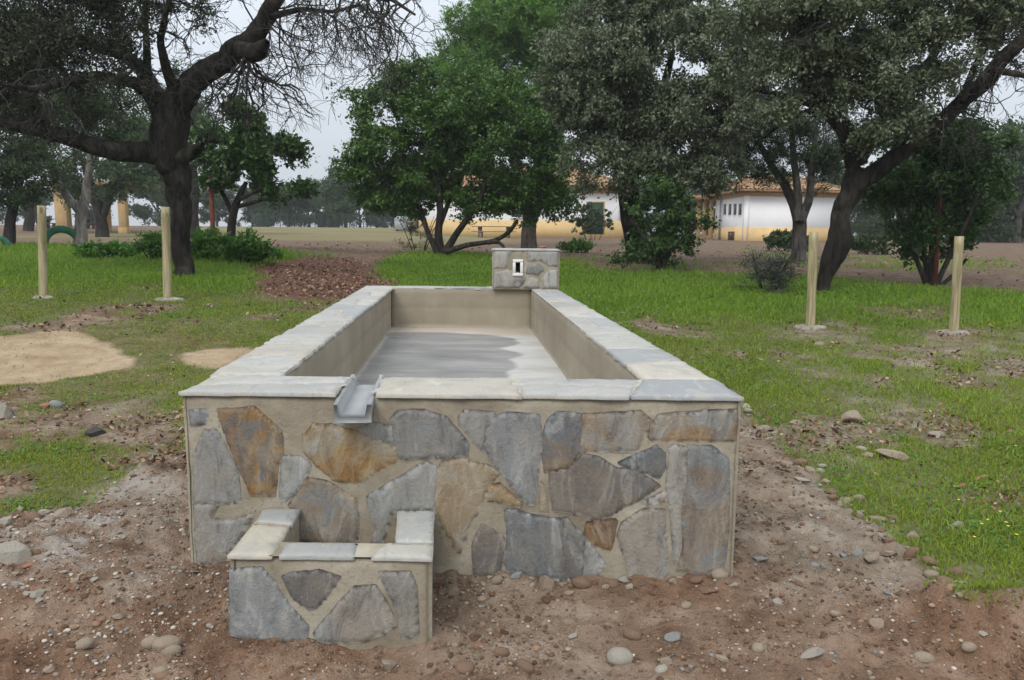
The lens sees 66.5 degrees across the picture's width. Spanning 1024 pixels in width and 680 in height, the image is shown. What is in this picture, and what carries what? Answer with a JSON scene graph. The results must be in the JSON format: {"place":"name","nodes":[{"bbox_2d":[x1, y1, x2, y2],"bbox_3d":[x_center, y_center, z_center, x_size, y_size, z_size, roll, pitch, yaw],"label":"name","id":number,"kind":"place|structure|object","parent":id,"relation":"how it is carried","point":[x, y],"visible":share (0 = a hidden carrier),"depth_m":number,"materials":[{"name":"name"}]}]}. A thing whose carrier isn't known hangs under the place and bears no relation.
{"place":"outdoors","nodes":[
{"label":"outdoors","id":0,"kind":"place"},
{"bbox_2d":[0,225,1023,679],"bbox_3d":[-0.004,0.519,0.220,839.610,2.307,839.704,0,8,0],"label":"ground","id":1,"kind":"structure","parent":0,"point":[54,357],"depth_m":3.86,"materials":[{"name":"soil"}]},
{"bbox_2d":[0,189,7,224],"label":"tree","id":2,"kind":"object","parent":1,"relation":"on","point":[2,215],"visible":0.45,"depth_m":93.97,"materials":[{"name":"green plant"}]},
{"bbox_2d":[0,516,11,524],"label":"stone","id":3,"kind":"object","parent":1,"relation":"on","point":[7,520],"visible":0.99,"depth_m":4.05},
{"bbox_2d":[0,401,14,417],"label":"stone","id":4,"kind":"object","parent":1,"relation":"on","point":[5,411],"visible":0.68,"depth_m":6.16,"materials":[{"name":"stone"}]},
{"bbox_2d":[0,540,32,564],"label":"stone","id":5,"kind":"object","parent":1,"relation":"on","point":[16,552],"visible":0.88,"depth_m":3.57,"materials":[{"name":"stone"}]},
{"bbox_2d":[3,187,53,224],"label":"tree","id":6,"kind":"object","parent":1,"relation":"on","point":[45,202],"visible":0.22,"depth_m":96.71,"materials":[{"name":"green plant"}]},
{"bbox_2d":[24,512,41,521],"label":"stone","id":7,"kind":"object","parent":1,"relation":"on","point":[31,516],"visible":0.6,"depth_m":4.14,"materials":[{"name":"stone"}]},
{"bbox_2d":[30,589,44,598],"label":"stone","id":8,"kind":"object","parent":1,"relation":"on","point":[36,594],"visible":0.94,"depth_m":3.27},
{"bbox_2d":[0,130,77,244],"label":"holm oak","id":9,"kind":"object","parent":1,"relation":"on","point":[15,198],"visible":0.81,"depth_m":21.02,"materials":[{"name":"green plant"}]},
{"bbox_2d":[32,205,52,298],"bbox_3d":[-6.802,-1.139,11.287,0.298,1.592,0.226,0,8,0],"label":"timber post","id":10,"kind":"object","parent":1,"relation":"on","point":[42,252],"visible":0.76,"depth_m":11.23,"materials":[{"name":"wood"}]},
{"bbox_2d":[49,400,63,407],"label":"stone","id":11,"kind":"object","parent":1,"relation":"on","point":[56,404],"visible":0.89,"depth_m":6.47,"materials":[{"name":"stone"}]},
{"bbox_2d":[47,225,75,243],"bbox_3d":[-12.871,-2.730,22.335,1.096,1.096,0.365,-4,9,-31],"label":"tyre","id":12,"kind":"object","parent":1,"relation":"on","point":[53,230],"visible":0.41,"depth_m":22.13,"materials":[{"name":"rubber"}]},
{"bbox_2d":[53,508,71,517],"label":"stone","id":13,"kind":"object","parent":1,"relation":"on","point":[64,512],"visible":0.88,"depth_m":4.13,"materials":[{"name":"stone"}]},
{"bbox_2d":[1,69,140,230],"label":"holm oak","id":14,"kind":"object","parent":1,"relation":"on","point":[29,222],"visible":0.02,"depth_m":55.23,"materials":[{"name":"green plant"}]},
{"bbox_2d":[0,64,147,244],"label":"holm oak","id":15,"kind":"object","parent":1,"relation":"on","point":[80,208],"visible":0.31,"depth_m":21.99,"materials":[{"name":"green plant"}]},
{"bbox_2d":[75,637,93,649],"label":"stone","id":16,"kind":"object","parent":1,"relation":"on","point":[85,643],"visible":1,"depth_m":2.98,"materials":[{"name":"stone"}]},
{"bbox_2d":[72,191,113,224],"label":"tree","id":17,"kind":"object","parent":1,"relation":"on","point":[90,214],"visible":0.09,"depth_m":102.89,"materials":[{"name":"green plant"}]},
{"bbox_2d":[85,426,105,436],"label":"stone","id":18,"kind":"object","parent":1,"relation":"on","point":[92,431],"visible":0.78,"depth_m":5.70,"materials":[{"name":"stone"}]},
{"bbox_2d":[36,181,163,233],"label":"picnic shelter","id":19,"kind":"object","parent":1,"relation":"on","point":[63,217],"visible":0.16,"depth_m":51.17,"materials":[{"name":"tile"}]},
{"bbox_2d":[67,237,140,257],"bbox_3d":[-9.103,-2.001,17.496,1.559,0.611,1.022,0,8,0],"label":"shrub","id":20,"kind":"object","parent":1,"relation":"on","point":[91,248],"visible":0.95,"depth_m":17.28,"materials":[{"name":"green plant"}]},
{"bbox_2d":[49,102,164,236],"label":"holm oak","id":21,"kind":"object","parent":1,"relation":"on","point":[119,176],"visible":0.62,"depth_m":40.11,"materials":[{"name":"green plant"}]},
{"bbox_2d":[124,164,170,225],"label":"tree","id":22,"kind":"object","parent":1,"relation":"on","point":[143,213],"visible":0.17,"depth_m":103.27,"materials":[{"name":"green plant"}]},
{"bbox_2d":[127,230,171,258],"bbox_3d":[-7.695,-2.048,17.051,1.175,0.742,0.950,0,8,0],"label":"shrub","id":23,"kind":"object","parent":1,"relation":"on","point":[150,242],"visible":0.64,"depth_m":16.88,"materials":[{"name":"green plant"}]},
{"bbox_2d":[141,635,158,648],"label":"stone","id":24,"kind":"object","parent":1,"relation":"on","point":[146,642],"visible":0.69,"depth_m":3.04,"materials":[{"name":"stone"}]},
{"bbox_2d":[147,183,170,224],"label":"tree","id":25,"kind":"object","parent":1,"relation":"on","point":[156,200],"visible":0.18,"depth_m":90.20,"materials":[{"name":"green plant"}]},
{"bbox_2d":[152,666,167,675],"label":"stone","id":26,"kind":"object","parent":1,"relation":"on","point":[156,670],"visible":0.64,"depth_m":2.85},
{"bbox_2d":[152,635,181,651],"bbox_3d":[-1.347,1.189,3.050,0.108,0.064,0.086,-4,5,-27],"label":"stone","id":27,"kind":"object","parent":1,"relation":"on","point":[160,644],"visible":0.76,"depth_m":3.02,"materials":[{"name":"stone"}]},
{"bbox_2d":[154,207,184,301],"bbox_3d":[-5.157,-1.152,11.664,0.409,1.654,0.365,7,10,38],"label":"timber post","id":28,"kind":"object","parent":1,"relation":"on","point":[166,255],"visible":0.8,"depth_m":11.60,"materials":[{"name":"wood"}]},
{"bbox_2d":[162,645,181,655],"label":"stone","id":29,"kind":"object","parent":1,"relation":"on","point":[172,650],"visible":0.98,"depth_m":2.98,"materials":[{"name":"stone"}]},
{"bbox_2d":[104,55,245,234],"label":"holm oak","id":30,"kind":"object","parent":1,"relation":"on","point":[195,195],"visible":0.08,"depth_m":48.28,"materials":[{"name":"green plant"}]},
{"bbox_2d":[190,224,224,259],"bbox_3d":[-6.893,-2.112,17.347,1.053,0.911,0.934,4,9,25],"label":"shrub","id":31,"kind":"object","parent":1,"relation":"on","point":[200,240],"visible":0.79,"depth_m":17.26,"materials":[{"name":"green plant"}]},
{"bbox_2d":[208,176,214,232],"bbox_3d":[-7.596,-3.108,19.791,0.148,2.063,0.148,0,8,0],"label":"metal pole","id":32,"kind":"object","parent":1,"relation":"on","point":[211,206],"visible":0.53,"depth_m":19.71,"materials":[{"name":"metal"}]},
{"bbox_2d":[199,186,241,226],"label":"tree","id":33,"kind":"object","parent":1,"relation":"on","point":[204,214],"visible":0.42,"depth_m":106.55,"materials":[{"name":"green plant"}]},
{"bbox_2d":[0,0,484,276],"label":"holm oak","id":34,"kind":"object","parent":1,"relation":"on","point":[38,39],"visible":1,"depth_m":13.21,"materials":[{"name":"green plant"}]},
{"bbox_2d":[202,227,284,263],"bbox_3d":[-5.961,-2.031,17.011,1.833,0.908,1.298,6,9,34],"label":"shrub","id":35,"kind":"object","parent":1,"relation":"on","point":[246,247],"visible":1,"depth_m":16.77,"materials":[{"name":"green plant"}]},
{"bbox_2d":[234,185,260,226],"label":"tree","id":36,"kind":"object","parent":1,"relation":"on","point":[247,210],"visible":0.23,"depth_m":102.74,"materials":[{"name":"green plant"}]},
{"bbox_2d":[187,89,320,238],"bbox_3d":[-6.603,-4.267,20.030,3.461,4.087,1.797,0,8,0],"label":"arbutus tree","id":37,"kind":"object","parent":1,"relation":"on","point":[238,155],"visible":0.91,"depth_m":19.68,"materials":[{"name":"green plant"}]},
{"bbox_2d":[247,187,286,226],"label":"tree","id":38,"kind":"object","parent":1,"relation":"on","point":[264,209],"visible":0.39,"depth_m":89.06,"materials":[{"name":"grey plant"}]},
{"bbox_2d":[275,200,299,226],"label":"tree","id":39,"kind":"object","parent":1,"relation":"on","point":[282,210],"visible":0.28,"depth_m":97.91,"materials":[{"name":"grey plant"}]},
{"bbox_2d":[281,175,330,226],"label":"tree","id":40,"kind":"object","parent":1,"relation":"on","point":[303,204],"visible":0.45,"depth_m":94.14,"materials":[{"name":"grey plant"}]},
{"bbox_2d":[309,195,331,226],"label":"tree","id":41,"kind":"object","parent":1,"relation":"on","point":[316,208],"visible":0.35,"depth_m":90.88,"materials":[{"name":"green plant"}]},
{"bbox_2d":[252,213,418,227],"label":"fence","id":42,"kind":"object","parent":1,"relation":"on","point":[335,216],"visible":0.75,"depth_m":83.05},
{"bbox_2d":[318,164,359,227],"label":"tree","id":43,"kind":"object","parent":1,"relation":"on","point":[338,203],"visible":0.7,"depth_m":84.62,"materials":[{"name":"green plant"}]},
{"bbox_2d":[348,182,378,227],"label":"tree","id":44,"kind":"object","parent":1,"relation":"on","point":[366,219],"visible":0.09,"depth_m":93.64,"materials":[{"name":"green plant"}]},
{"bbox_2d":[361,185,394,227],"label":"tree","id":45,"kind":"object","parent":1,"relation":"on","point":[387,214],"visible":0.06,"depth_m":93.65,"materials":[{"name":"green plant"}]},
{"bbox_2d":[381,659,396,670],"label":"stone","id":46,"kind":"object","parent":1,"relation":"on","point":[388,664],"visible":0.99,"depth_m":3.04,"materials":[{"name":"stone"}]},
{"bbox_2d":[394,216,410,230],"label":"waste container","id":47,"kind":"object","parent":1,"relation":"on","point":[398,227],"visible":0.48,"depth_m":64.41,"materials":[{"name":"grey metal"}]},
{"bbox_2d":[393,206,444,250],"bbox_3d":[-3.282,-3.815,26.641,1.695,1.629,1.428,-4,9,-30],"label":"shrub","id":48,"kind":"object","parent":1,"relation":"on","point":[408,228],"visible":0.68,"depth_m":26.86,"materials":[{"name":"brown plant"}]},
{"bbox_2d":[325,49,582,254],"bbox_3d":[-1.600,-5.286,22.592,7.385,5.802,3.949,0,8,0],"label":"arbutus tree","id":49,"kind":"object","parent":1,"relation":"on","point":[447,130],"visible":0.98,"depth_m":22.18,"materials":[{"name":"green plant"}]},
{"bbox_2d":[178,248,743,649],"bbox_3d":[-0.460,0.032,6.922,2.622,1.558,7.854,0,8,-3],"label":"water trough","id":50,"kind":"object","parent":1,"relation":"on","point":[360,468],"visible":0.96,"depth_m":3.60,"materials":[{"name":"stone"}]},
{"bbox_2d":[456,659,474,674],"bbox_3d":[-0.185,1.261,3.009,0.081,0.041,0.080,1,11,-20],"label":"stone","id":51,"kind":"object","parent":1,"relation":"on","point":[463,666],"visible":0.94,"depth_m":2.99,"materials":[{"name":"stone"}]},
{"bbox_2d":[471,226,515,237],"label":"picnic table","id":52,"kind":"object","parent":1,"relation":"on","point":[480,233],"visible":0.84,"depth_m":53.84,"materials":[{"name":"brown wood"}]},
{"bbox_2d":[491,575,502,584],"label":"stone","id":53,"kind":"object","parent":1,"relation":"on","point":[497,580],"visible":1,"depth_m":3.58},
{"bbox_2d":[493,647,509,656],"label":"stone","id":54,"kind":"object","parent":1,"relation":"on","point":[502,651],"visible":0.8,"depth_m":3.07,"materials":[{"name":"stone"}]},
{"bbox_2d":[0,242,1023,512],"bbox_3d":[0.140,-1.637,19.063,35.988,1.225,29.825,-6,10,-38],"label":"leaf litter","id":55,"kind":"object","parent":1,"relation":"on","point":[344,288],"visible":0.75,"depth_m":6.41,"materials":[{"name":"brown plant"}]},
{"bbox_2d":[420,0,611,247],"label":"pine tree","id":56,"kind":"object","parent":1,"relation":"on","point":[506,29],"visible":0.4,"depth_m":28.29,"materials":[{"name":"green plant"}]},
{"bbox_2d":[419,168,623,237],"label":"house","id":57,"kind":"structure","parent":1,"relation":"on","point":[551,229],"depth_m":58.40,"materials":[{"name":"white paint"}]},
{"bbox_2d":[586,201,604,233],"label":"door","id":58,"kind":"structure","parent":57,"relation":"in","point":[598,204],"depth_m":57.52,"materials":[{"name":"green metal"}]},
{"bbox_2d":[516,658,534,673],"bbox_3d":[0.051,1.244,2.970,0.079,0.047,0.055,19,4,28],"label":"stone","id":59,"kind":"object","parent":1,"relation":"on","point":[525,665],"visible":0.88,"depth_m":2.95,"materials":[{"name":"stone"}]},
{"bbox_2d":[539,575,556,589],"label":"stone","id":60,"kind":"object","parent":1,"relation":"on","point":[546,581],"visible":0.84,"depth_m":3.58,"materials":[{"name":"stone"}]},
{"bbox_2d":[555,237,597,252],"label":"shrub","id":61,"kind":"object","parent":1,"relation":"on","point":[575,245],"visible":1,"depth_m":26.25,"materials":[{"name":"green plant"}]},
{"bbox_2d":[571,576,591,588],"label":"stone","id":62,"kind":"object","parent":1,"relation":"on","point":[579,582],"visible":0.98,"depth_m":3.54,"materials":[{"name":"stone"}]},
{"bbox_2d":[565,201,614,239],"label":"shrub","id":63,"kind":"object","parent":1,"relation":"on","point":[586,223],"visible":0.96,"depth_m":48.12,"materials":[{"name":"green plant"}]},
{"bbox_2d":[607,579,619,587],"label":"stone","id":64,"kind":"object","parent":1,"relation":"on","point":[612,583],"visible":1,"depth_m":3.56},
{"bbox_2d":[606,647,633,665],"bbox_3d":[0.423,1.242,3.054,0.107,0.073,0.092,9,15,-7],"label":"stone","id":65,"kind":"object","parent":1,"relation":"on","point":[619,656],"visible":0.88,"depth_m":3.03,"materials":[{"name":"stone"}]},
{"bbox_2d":[622,628,641,640],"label":"stone","id":66,"kind":"object","parent":1,"relation":"on","point":[631,634],"visible":0.98,"depth_m":3.19,"materials":[{"name":"stone"}]},
{"bbox_2d":[609,169,664,226],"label":"tree","id":67,"kind":"object","parent":1,"relation":"on","point":[650,213],"visible":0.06,"depth_m":114.59,"materials":[{"name":"green plant"}]},
{"bbox_2d":[528,0,784,263],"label":"holm oak","id":68,"kind":"object","parent":1,"relation":"on","point":[641,127],"visible":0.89,"depth_m":18.24,"materials":[{"name":"green plant"}]},
{"bbox_2d":[655,664,667,672],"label":"stone","id":69,"kind":"object","parent":1,"relation":"on","point":[661,668],"visible":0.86,"depth_m":2.90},
{"bbox_2d":[606,171,721,270],"bbox_3d":[3.479,-2.695,17.998,2.157,2.374,1.812,-5,9,-34],"label":"shrub","id":70,"kind":"object","parent":1,"relation":"on","point":[654,245],"visible":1,"depth_m":17.86,"materials":[{"name":"green plant"}]},
{"bbox_2d":[660,656,671,664],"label":"stone","id":71,"kind":"object","parent":1,"relation":"on","point":[667,660],"visible":0.88,"depth_m":2.99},
{"bbox_2d":[664,631,680,641],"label":"stone","id":72,"kind":"object","parent":1,"relation":"on","point":[672,636],"visible":1,"depth_m":3.14,"materials":[{"name":"stone"}]},
{"bbox_2d":[680,601,691,608],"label":"stone","id":73,"kind":"object","parent":1,"relation":"on","point":[685,605],"visible":1,"depth_m":3.40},
{"bbox_2d":[660,189,713,233],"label":"tree","id":74,"kind":"object","parent":1,"relation":"on","point":[688,191],"visible":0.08,"depth_m":94.42,"materials":[{"name":"green plant"}]},
{"bbox_2d":[689,575,702,583],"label":"stone","id":75,"kind":"object","parent":1,"relation":"on","point":[696,579],"visible":1,"depth_m":3.59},
{"bbox_2d":[699,586,718,592],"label":"stone","id":76,"kind":"object","parent":1,"relation":"on","point":[705,589],"visible":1,"depth_m":3.48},
{"bbox_2d":[692,161,732,234],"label":"tree","id":77,"kind":"object","parent":1,"relation":"on","point":[697,192],"visible":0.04,"depth_m":89.92,"materials":[{"name":"green plant"}]},
{"bbox_2d":[711,568,727,579],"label":"stone","id":78,"kind":"object","parent":1,"relation":"on","point":[718,573],"visible":0.86,"depth_m":3.59,"materials":[{"name":"stone"}]},
{"bbox_2d":[751,643,764,652],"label":"stone","id":79,"kind":"object","parent":1,"relation":"on","point":[757,647],"visible":1,"depth_m":3.04,"materials":[{"name":"stone"}]},
{"bbox_2d":[757,425,770,432],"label":"stone","id":80,"kind":"object","parent":1,"relation":"on","point":[762,430],"visible":0.84,"depth_m":5.91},
{"bbox_2d":[690,175,840,240],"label":"house","id":81,"kind":"structure","parent":1,"relation":"on","point":[751,213],"depth_m":50.31,"materials":[{"name":"white paint"}]},
{"bbox_2d":[730,241,806,293],"bbox_3d":[4.672,-1.257,13.990,1.604,1.046,1.077,-3,9,-25],"label":"shrub","id":82,"kind":"object","parent":1,"relation":"on","point":[775,275],"visible":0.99,"depth_m":13.90,"materials":[{"name":"green plant"}]},
{"bbox_2d":[762,228,808,251],"bbox_3d":[10.698,-3.789,29.755,2.169,0.953,1.519,6,10,36],"label":"shrub","id":83,"kind":"object","parent":1,"relation":"on","point":[779,238],"visible":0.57,"depth_m":29.71,"materials":[{"name":"green plant"}]},
{"bbox_2d":[710,81,872,263],"bbox_3d":[7.291,-4.537,20.929,4.832,5.294,2.633,0,8,0],"label":"pine tree","id":84,"kind":"object","parent":1,"relation":"on","point":[798,206],"visible":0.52,"depth_m":20.80,"materials":[{"name":"plant"}]},
{"bbox_2d":[793,458,807,464],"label":"stone","id":85,"kind":"object","parent":1,"relation":"on","point":[799,461],"visible":0.86,"depth_m":5.20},
{"bbox_2d":[793,232,826,329],"bbox_3d":[4.033,-0.676,10.489,0.414,1.542,0.362,-5,10,-37],"label":"timber post","id":86,"kind":"object","parent":1,"relation":"on","point":[811,281],"visible":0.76,"depth_m":10.43,"materials":[{"name":"wood"}]},
{"bbox_2d":[800,647,824,658],"bbox_3d":[1.133,1.185,2.953,0.114,0.032,0.047,-12,-11,-18],"label":"stone","id":87,"kind":"object","parent":1,"relation":"on","point":[812,652],"visible":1,"depth_m":2.94,"materials":[{"name":"stone"}]},
{"bbox_2d":[840,410,864,422],"bbox_3d":[2.729,0.625,6.208,0.198,0.130,0.154,-9,-2,-33],"label":"stone","id":88,"kind":"object","parent":1,"relation":"on","point":[852,416],"visible":0.79,"depth_m":6.18,"materials":[{"name":"stone"}]},
{"bbox_2d":[690,0,1023,290],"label":"holm oak","id":89,"kind":"object","parent":1,"relation":"on","point":[819,54],"visible":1,"depth_m":12.81,"materials":[{"name":"green plant"}]},
{"bbox_2d":[819,167,895,236],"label":"tree","id":90,"kind":"object","parent":1,"relation":"on","point":[855,213],"visible":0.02,"depth_m":78.25,"materials":[{"name":"green plant"}]},
{"bbox_2d":[863,551,878,563],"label":"stone","id":91,"kind":"object","parent":1,"relation":"on","point":[872,558],"visible":1,"depth_m":3.71,"materials":[{"name":"stone"}]},
{"bbox_2d":[851,233,893,254],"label":"shrub","id":92,"kind":"object","parent":1,"relation":"on","point":[862,244],"visible":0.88,"depth_m":26.88,"materials":[{"name":"green plant"}]},
{"bbox_2d":[851,203,893,236],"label":"tree","id":93,"kind":"object","parent":1,"relation":"on","point":[857,208],"visible":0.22,"depth_m":67.83,"materials":[{"name":"green plant"}]},
{"bbox_2d":[856,166,894,237],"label":"tree","id":94,"kind":"object","parent":1,"relation":"on","point":[871,224],"visible":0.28,"depth_m":64.51,"materials":[{"name":"green plant"}]},
{"bbox_2d":[869,618,883,627],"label":"stone","id":95,"kind":"object","parent":1,"relation":"on","point":[877,622],"visible":1,"depth_m":3.15,"materials":[{"name":"stone"}]},
{"bbox_2d":[879,550,897,556],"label":"stone","id":96,"kind":"object","parent":1,"relation":"on","point":[887,553],"visible":0.91,"depth_m":3.85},
{"bbox_2d":[874,448,910,460],"bbox_3d":[2.601,0.782,5.326,0.246,0.061,0.116,14,3,21],"label":"stone","id":97,"kind":"object","parent":1,"relation":"on","point":[888,453],"visible":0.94,"depth_m":5.29,"materials":[{"name":"stone"}]},
{"bbox_2d":[903,547,916,557],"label":"stone","id":98,"kind":"object","parent":1,"relation":"on","point":[909,552],"visible":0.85,"depth_m":3.81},
{"bbox_2d":[913,651,934,663],"bbox_3d":[1.570,1.216,2.977,0.078,0.051,0.055,5,-5,9],"label":"stone","id":99,"kind":"object","parent":1,"relation":"on","point":[924,657],"visible":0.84,"depth_m":2.96,"materials":[{"name":"stone"}]},
{"bbox_2d":[921,556,937,565],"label":"stone","id":100,"kind":"object","parent":1,"relation":"on","point":[928,558],"visible":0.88,"depth_m":3.73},
{"bbox_2d":[838,102,1023,285],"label":"arbutus tree","id":101,"kind":"object","parent":1,"relation":"on","point":[942,195],"visible":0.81,"depth_m":15.36,"materials":[{"name":"green plant"}]},
{"bbox_2d":[923,570,939,578],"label":"stone","id":102,"kind":"object","parent":1,"relation":"on","point":[927,574],"visible":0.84,"depth_m":3.60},
{"bbox_2d":[936,575,954,583],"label":"stone","id":103,"kind":"object","parent":1,"relation":"on","point":[945,578],"visible":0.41,"depth_m":3.54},
{"bbox_2d":[936,236,970,334],"bbox_3d":[5.799,-0.594,10.214,0.414,1.515,0.294,0,8,0],"label":"timber post","id":104,"kind":"object","parent":1,"relation":"on","point":[955,301],"visible":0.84,"depth_m":10.15,"materials":[{"name":"wood"}]},
{"bbox_2d":[949,567,963,575],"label":"stone","id":105,"kind":"object","parent":1,"relation":"on","point":[955,570],"visible":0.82,"depth_m":3.63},
{"bbox_2d":[961,641,976,652],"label":"stone","id":106,"kind":"object","parent":1,"relation":"on","point":[968,647],"visible":1,"depth_m":3.00,"materials":[{"name":"stone"}]},
{"bbox_2d":[944,127,1023,242],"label":"tree","id":107,"kind":"object","parent":1,"relation":"on","point":[1005,224],"visible":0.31,"depth_m":50.79,"materials":[{"name":"green plant"}]},
{"bbox_2d":[953,116,1023,241],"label":"tree","id":108,"kind":"object","parent":1,"relation":"on","point":[1012,125],"visible":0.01,"depth_m":55.54,"materials":[{"name":"green plant"}]},
{"bbox_2d":[0,239,1023,608],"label":"grass","id":109,"kind":"structure","parent":0,"point":[574,283],"depth_m":9.52,"materials":[{"name":"plant"}]},
{"bbox_2d":[0,0,1023,235],"label":"sky","id":110,"kind":"structure","parent":0,"point":[332,134],"materials":[{"name":"white"}]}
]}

